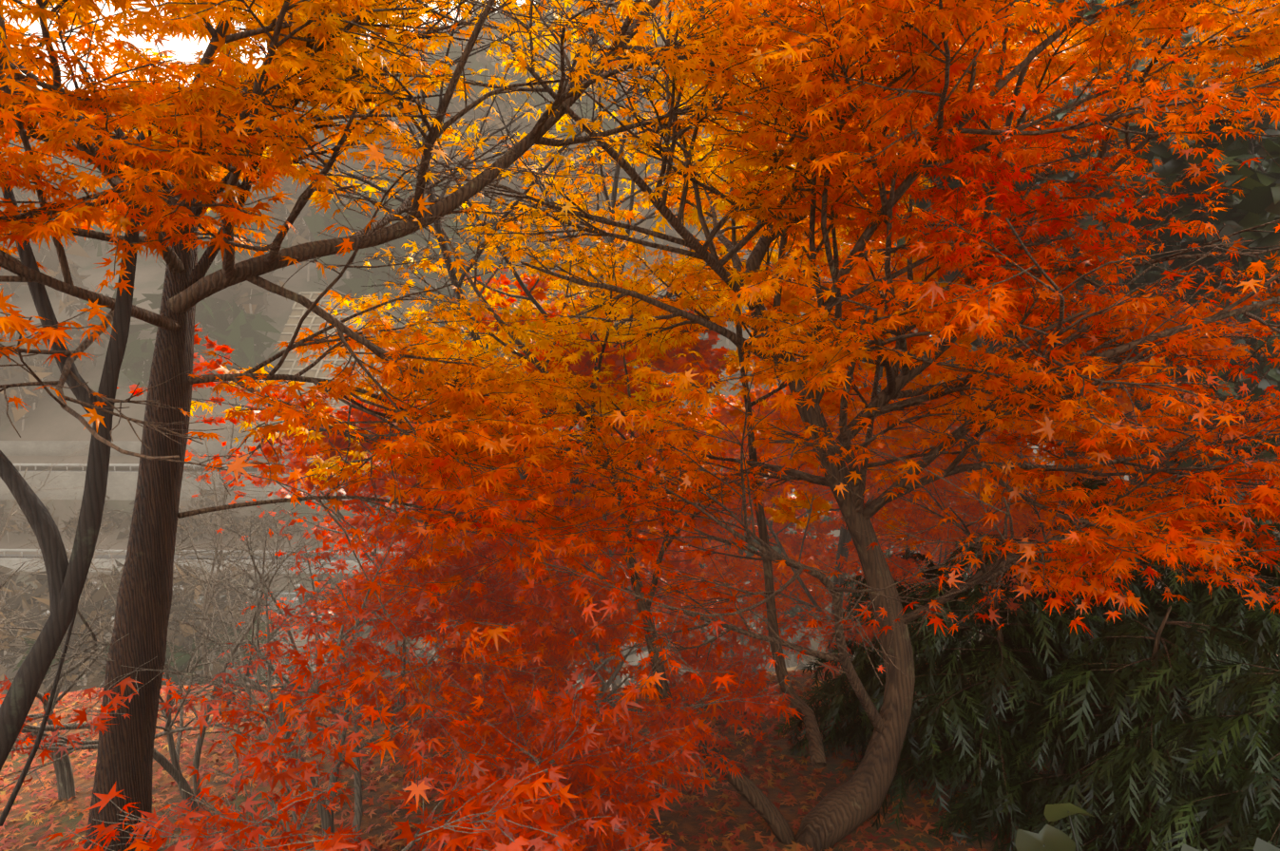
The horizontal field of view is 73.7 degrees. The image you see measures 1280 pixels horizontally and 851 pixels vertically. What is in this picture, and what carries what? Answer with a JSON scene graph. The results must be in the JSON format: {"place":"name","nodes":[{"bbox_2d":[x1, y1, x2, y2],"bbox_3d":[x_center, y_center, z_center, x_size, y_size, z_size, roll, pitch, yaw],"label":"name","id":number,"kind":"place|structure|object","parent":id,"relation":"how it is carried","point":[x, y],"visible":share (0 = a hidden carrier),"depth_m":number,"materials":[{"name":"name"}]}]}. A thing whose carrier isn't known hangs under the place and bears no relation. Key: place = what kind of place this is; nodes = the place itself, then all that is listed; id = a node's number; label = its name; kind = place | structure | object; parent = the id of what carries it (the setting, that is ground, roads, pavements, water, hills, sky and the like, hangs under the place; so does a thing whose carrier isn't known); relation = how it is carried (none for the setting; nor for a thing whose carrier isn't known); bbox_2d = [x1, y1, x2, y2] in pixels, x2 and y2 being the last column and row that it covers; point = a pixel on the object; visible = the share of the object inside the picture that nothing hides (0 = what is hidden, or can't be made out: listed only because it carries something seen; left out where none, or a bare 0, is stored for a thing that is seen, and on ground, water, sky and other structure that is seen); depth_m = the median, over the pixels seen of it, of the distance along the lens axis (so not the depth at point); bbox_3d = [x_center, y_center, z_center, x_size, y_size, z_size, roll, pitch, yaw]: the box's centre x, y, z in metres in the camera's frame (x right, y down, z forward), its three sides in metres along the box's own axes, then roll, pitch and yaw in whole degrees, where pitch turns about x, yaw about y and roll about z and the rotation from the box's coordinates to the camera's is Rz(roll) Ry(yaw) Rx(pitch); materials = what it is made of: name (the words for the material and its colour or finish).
{"place":"outdoors","nodes":[
{"label":"outdoors","id":0,"kind":"place"},
{"bbox_2d":[2,0,535,95],"label":"sky","id":1,"kind":"structure","parent":0,"point":[186,47],"materials":[{"name":"white"}]},
{"bbox_2d":[14,466,723,474],"bbox_3d":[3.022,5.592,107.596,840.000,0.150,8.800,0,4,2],"label":"guardrail","id":2,"kind":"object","parent":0,"point":[60,469],"depth_m":106.17,"materials":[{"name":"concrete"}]},
{"bbox_2d":[12,463,722,472],"bbox_3d":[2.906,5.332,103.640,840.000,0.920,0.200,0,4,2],"label":"guard rail","id":3,"kind":"object","parent":2,"relation":"on","point":[77,465],"visible":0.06,"depth_m":105.66,"materials":[{"name":"grey"}]},
{"bbox_2d":[2,589,1052,624],"bbox_3d":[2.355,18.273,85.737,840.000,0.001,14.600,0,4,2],"label":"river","id":4,"kind":"structure","parent":0,"point":[292,594],"depth_m":87.77,"materials":[{"name":"liquid"}]},
{"bbox_2d":[0,471,1128,503],"bbox_3d":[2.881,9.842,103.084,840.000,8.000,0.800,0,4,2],"label":"road","id":5,"kind":"structure","parent":0,"point":[117,482],"depth_m":104.49,"materials":[{"name":"grey asphalt"}]},
{"bbox_2d":[0,554,1189,566],"bbox_3d":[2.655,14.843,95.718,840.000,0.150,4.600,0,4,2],"label":"riverside road","id":6,"kind":"structure","parent":0,"point":[175,557],"depth_m":95.74,"materials":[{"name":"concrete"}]},
{"bbox_2d":[0,549,1129,559],"bbox_3d":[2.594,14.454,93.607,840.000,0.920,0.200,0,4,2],"label":"guard rail","id":7,"kind":"object","parent":6,"relation":"on","point":[39,550],"visible":0.1,"depth_m":95.27,"materials":[{"name":"grey metal"}]},
{"bbox_2d":[0,21,1279,850],"bbox_3d":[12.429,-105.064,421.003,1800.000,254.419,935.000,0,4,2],"label":"ground","id":8,"kind":"structure","parent":0,"point":[48,418],"depth_m":7.75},
{"bbox_2d":[0,440,90,623],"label":"bare tree","id":9,"kind":"object","parent":8,"relation":"on","point":[11,514],"visible":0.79,"depth_m":14.80,"materials":[{"name":"grey plant"}]},
{"bbox_2d":[0,130,145,826],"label":"maple tree","id":10,"kind":"object","parent":8,"relation":"on","point":[66,580],"visible":0.79,"depth_m":3.03,"materials":[{"name":"brown plant"}]},
{"bbox_2d":[0,458,265,801],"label":"shrub","id":11,"kind":"object","parent":8,"relation":"on","point":[65,779],"visible":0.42,"depth_m":5.53,"materials":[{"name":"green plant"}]},
{"bbox_2d":[119,415,275,683],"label":"bare tree","id":12,"kind":"object","parent":8,"relation":"on","point":[235,631],"visible":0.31,"depth_m":16.22,"materials":[{"name":"brown plant"}]},
{"bbox_2d":[0,497,439,812],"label":"shrub","id":13,"kind":"object","parent":8,"relation":"on","point":[173,769],"visible":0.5,"depth_m":5.04,"materials":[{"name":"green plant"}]},
{"bbox_2d":[138,347,324,686],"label":"bare tree","id":14,"kind":"object","parent":8,"relation":"on","point":[203,649],"visible":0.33,"depth_m":12.40,"materials":[{"name":"brown plant"}]},
{"bbox_2d":[182,522,312,686],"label":"bare tree","id":15,"kind":"object","parent":8,"relation":"on","point":[272,682],"visible":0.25,"depth_m":22.14,"materials":[{"name":"grey plant"}]},
{"bbox_2d":[229,548,311,685],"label":"bare tree","id":16,"kind":"object","parent":8,"relation":"on","point":[289,618],"visible":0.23,"depth_m":31.58,"materials":[{"name":"grey plant"}]},
{"bbox_2d":[0,455,562,850],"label":"shrub","id":17,"kind":"object","parent":8,"relation":"on","point":[407,615],"visible":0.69,"depth_m":4.32,"materials":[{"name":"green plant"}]},
{"bbox_2d":[43,582,617,619],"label":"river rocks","id":18,"kind":"object","parent":8,"relation":"on","point":[294,599],"depth_m":88.39,"materials":[{"name":"grey stone"}]},
{"bbox_2d":[176,432,488,685],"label":"bare tree","id":19,"kind":"object","parent":8,"relation":"on","point":[331,538],"visible":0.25,"depth_m":9.76,"materials":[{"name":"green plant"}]},
{"bbox_2d":[247,294,444,440],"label":"slope","id":20,"kind":"structure","parent":8,"relation":"on","point":[288,365],"depth_m":125.63,"materials":[{"name":"grey"}]},
{"bbox_2d":[252,291,458,440],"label":"slope grid beams","id":21,"kind":"structure","parent":8,"relation":"on","point":[310,326],"depth_m":126.29,"materials":[{"name":"concrete"}]},
{"bbox_2d":[37,626,706,850],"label":"red maple tree","id":22,"kind":"object","parent":8,"relation":"on","point":[545,811],"visible":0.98,"depth_m":3.00,"materials":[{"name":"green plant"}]},
{"bbox_2d":[322,491,448,689],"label":"bare tree","id":23,"kind":"object","parent":8,"relation":"on","point":[372,563],"visible":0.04,"depth_m":17.62,"materials":[{"name":"grey plant"}]},
{"bbox_2d":[116,323,668,687],"bbox_3d":[-2.054,1.140,8.198,5.088,4.139,3.382,-1,4,-10],"label":"red maple tree","id":24,"kind":"object","parent":8,"relation":"on","point":[356,415],"visible":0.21,"depth_m":7.36,"materials":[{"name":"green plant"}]},
{"bbox_2d":[0,0,883,850],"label":"maple tree","id":25,"kind":"object","parent":8,"relation":"on","point":[200,120],"visible":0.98,"depth_m":3.22,"materials":[{"name":"orange plant"}]},
{"bbox_2d":[16,0,926,705],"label":"tree","id":26,"kind":"object","parent":8,"relation":"on","point":[486,340],"visible":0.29,"depth_m":6.00,"materials":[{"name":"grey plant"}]},
{"bbox_2d":[405,426,643,628],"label":"red maple tree","id":27,"kind":"object","parent":8,"relation":"on","point":[563,428],"depth_m":14.61,"materials":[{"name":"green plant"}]},
{"bbox_2d":[0,440,1064,458],"bbox_3d":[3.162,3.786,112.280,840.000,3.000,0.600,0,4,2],"label":"uphill wall","id":28,"kind":"structure","parent":8,"relation":"on","point":[28,448],"depth_m":114.22,"materials":[{"name":"concrete"}]},
{"bbox_2d":[362,453,720,764],"bbox_3d":[-0.525,1.288,6.105,2.410,2.298,3.199,0,4,2],"label":"red maple tree","id":29,"kind":"object","parent":8,"relation":"on","point":[671,620],"visible":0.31,"depth_m":5.31,"materials":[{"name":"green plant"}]},
{"bbox_2d":[376,267,757,691],"bbox_3d":[-0.592,0.626,8.029,3.432,4.195,4.715,-3,5,-34],"label":"red maple tree","id":30,"kind":"object","parent":8,"relation":"on","point":[584,366],"visible":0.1,"depth_m":6.84,"materials":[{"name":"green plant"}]},
{"bbox_2d":[0,663,1168,850],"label":"fallen leaves","id":31,"kind":"object","parent":8,"relation":"on","point":[383,846],"visible":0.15,"depth_m":5.42,"materials":[{"name":"red plant"}]},
{"bbox_2d":[375,486,803,848],"bbox_3d":[-0.344,1.441,5.291,2.299,1.952,3.440,-2,4,-23],"label":"red maple tree","id":32,"kind":"object","parent":8,"relation":"on","point":[543,637],"visible":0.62,"depth_m":4.58,"materials":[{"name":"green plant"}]},
{"bbox_2d":[0,557,1217,578],"bbox_3d":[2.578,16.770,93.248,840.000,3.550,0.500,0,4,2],"label":"riverside wall","id":33,"kind":"structure","parent":8,"relation":"on","point":[9,563],"depth_m":94.45,"materials":[{"name":"concrete"}]},
{"bbox_2d":[3,0,1257,160],"bbox_3d":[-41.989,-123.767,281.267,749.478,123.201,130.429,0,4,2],"label":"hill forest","id":34,"kind":"object","parent":8,"relation":"on","point":[478,60],"visible":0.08,"depth_m":243.47,"materials":[{"name":"grey plant"}]},
{"bbox_2d":[0,548,1272,694],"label":"valley shrubs","id":35,"kind":"object","parent":8,"relation":"on","point":[37,597],"visible":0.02,"depth_m":60.29,"materials":[{"name":"brown plant"}]},
{"bbox_2d":[0,26,1279,431],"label":"hill forest","id":36,"kind":"object","parent":8,"relation":"on","point":[241,338],"visible":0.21,"depth_m":136.24,"materials":[{"name":"grey plant"}]},
{"bbox_2d":[0,486,1279,547],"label":"roadside bushes","id":37,"kind":"object","parent":8,"relation":"on","point":[113,521],"visible":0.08,"depth_m":100.90,"materials":[{"name":"brown plant"}]},
{"bbox_2d":[601,387,821,673],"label":"red maple tree","id":38,"kind":"object","parent":8,"relation":"on","point":[768,503],"visible":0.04,"depth_m":11.20,"materials":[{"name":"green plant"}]},
{"bbox_2d":[190,0,1279,850],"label":"maple tree","id":39,"kind":"object","parent":8,"relation":"on","point":[943,97],"visible":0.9,"depth_m":3.55,"materials":[{"name":"orange plant"}]},
{"bbox_2d":[597,381,896,668],"bbox_3d":[0.942,1.401,10.627,5.784,4.082,3.701,-2,5,-27],"label":"red maple tree","id":40,"kind":"object","parent":8,"relation":"on","point":[726,419],"visible":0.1,"depth_m":10.17,"materials":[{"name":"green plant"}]},
{"bbox_2d":[624,390,888,673],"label":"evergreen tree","id":41,"kind":"object","parent":8,"relation":"on","point":[792,608],"depth_m":14.45,"materials":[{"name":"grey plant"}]},
{"bbox_2d":[637,415,1095,678],"bbox_3d":[1.649,1.115,6.359,3.166,2.567,2.451,2,5,29],"label":"red maple tree","id":42,"kind":"object","parent":8,"relation":"on","point":[811,597],"visible":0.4,"depth_m":5.83,"materials":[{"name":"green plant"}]},
{"bbox_2d":[654,19,1109,666],"bbox_3d":[2.698,-0.593,9.210,4.406,6.838,6.134,1,4,20],"label":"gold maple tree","id":43,"kind":"object","parent":8,"relation":"on","point":[784,512],"visible":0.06,"depth_m":8.21,"materials":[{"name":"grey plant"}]},
{"bbox_2d":[772,547,1021,789],"bbox_3d":[1.797,1.811,5.816,1.694,1.972,1.725,0,4,2],"label":"conifer shrub","id":44,"kind":"object","parent":8,"relation":"on","point":[840,706],"visible":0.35,"depth_m":5.69,"materials":[{"name":"green plant"}]},
{"bbox_2d":[748,372,1047,662],"bbox_3d":[3.404,1.539,11.253,4.061,4.771,3.512,3,5,36],"label":"red maple tree","id":45,"kind":"object","parent":8,"relation":"on","point":[792,541],"visible":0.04,"depth_m":10.71,"materials":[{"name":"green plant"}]},
{"bbox_2d":[850,529,1147,850],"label":"conifer shrub","id":46,"kind":"object","parent":8,"relation":"on","point":[994,755],"visible":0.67,"depth_m":4.65,"materials":[{"name":"green plant"}]},
{"bbox_2d":[721,194,1279,638],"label":"red maple tree","id":47,"kind":"object","parent":8,"relation":"on","point":[1215,345],"visible":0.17,"depth_m":4.87,"materials":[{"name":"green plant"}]},
{"bbox_2d":[947,473,1166,709],"bbox_3d":[3.122,1.501,6.404,1.864,2.592,1.935,0,4,2],"label":"conifer shrub","id":48,"kind":"object","parent":8,"relation":"on","point":[985,641],"visible":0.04,"depth_m":6.22,"materials":[{"name":"green plant"}]},
{"bbox_2d":[877,0,1279,639],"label":"evergreen tree","id":49,"kind":"object","parent":8,"relation":"on","point":[1255,146],"visible":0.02,"depth_m":5.83,"materials":[{"name":"green plant"}]},
{"bbox_2d":[881,0,1279,574],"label":"evergreen tree","id":50,"kind":"object","parent":8,"relation":"on","point":[1083,95],"visible":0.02,"depth_m":8.86,"materials":[{"name":"green plant"}]},
{"bbox_2d":[950,471,1249,820],"bbox_3d":[2.890,1.484,5.234,1.886,2.467,1.850,0,4,2],"label":"conifer shrub","id":51,"kind":"object","parent":8,"relation":"on","point":[1155,613],"visible":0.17,"depth_m":4.87,"materials":[{"name":"green plant"}]},
{"bbox_2d":[924,114,1279,651],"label":"evergreen tree","id":52,"kind":"object","parent":8,"relation":"on","point":[1258,203],"visible":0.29,"depth_m":5.01,"materials":[{"name":"green plant"}]},
{"bbox_2d":[993,605,1279,850],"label":"conifer shrub","id":53,"kind":"object","parent":8,"relation":"on","point":[1123,808],"visible":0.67,"depth_m":3.90,"materials":[{"name":"green plant"}]},
{"bbox_2d":[1014,802,1279,850],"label":"leaf plant","id":54,"kind":"object","parent":8,"relation":"on","point":[1048,838],"visible":1,"depth_m":2.65,"materials":[{"name":"green plant"}]},
{"bbox_2d":[1072,259,1279,577],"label":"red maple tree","id":55,"kind":"object","parent":8,"relation":"on","point":[1124,405],"depth_m":8.31,"materials":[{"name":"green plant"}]},
{"bbox_2d":[1092,427,1279,750],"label":"conifer shrub","id":56,"kind":"object","parent":8,"relation":"on","point":[1254,520],"visible":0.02,"depth_m":5.46,"materials":[{"name":"green plant"}]},
{"bbox_2d":[1123,655,1279,850],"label":"conifer shrub","id":57,"kind":"object","parent":8,"relation":"on","point":[1265,797],"visible":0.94,"depth_m":3.38,"materials":[{"name":"green plant"}]},
{"bbox_2d":[1127,522,1279,842],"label":"conifer shrub","id":58,"kind":"object","parent":8,"relation":"on","point":[1261,632],"visible":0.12,"depth_m":4.48,"materials":[{"name":"green plant"}]}
]}

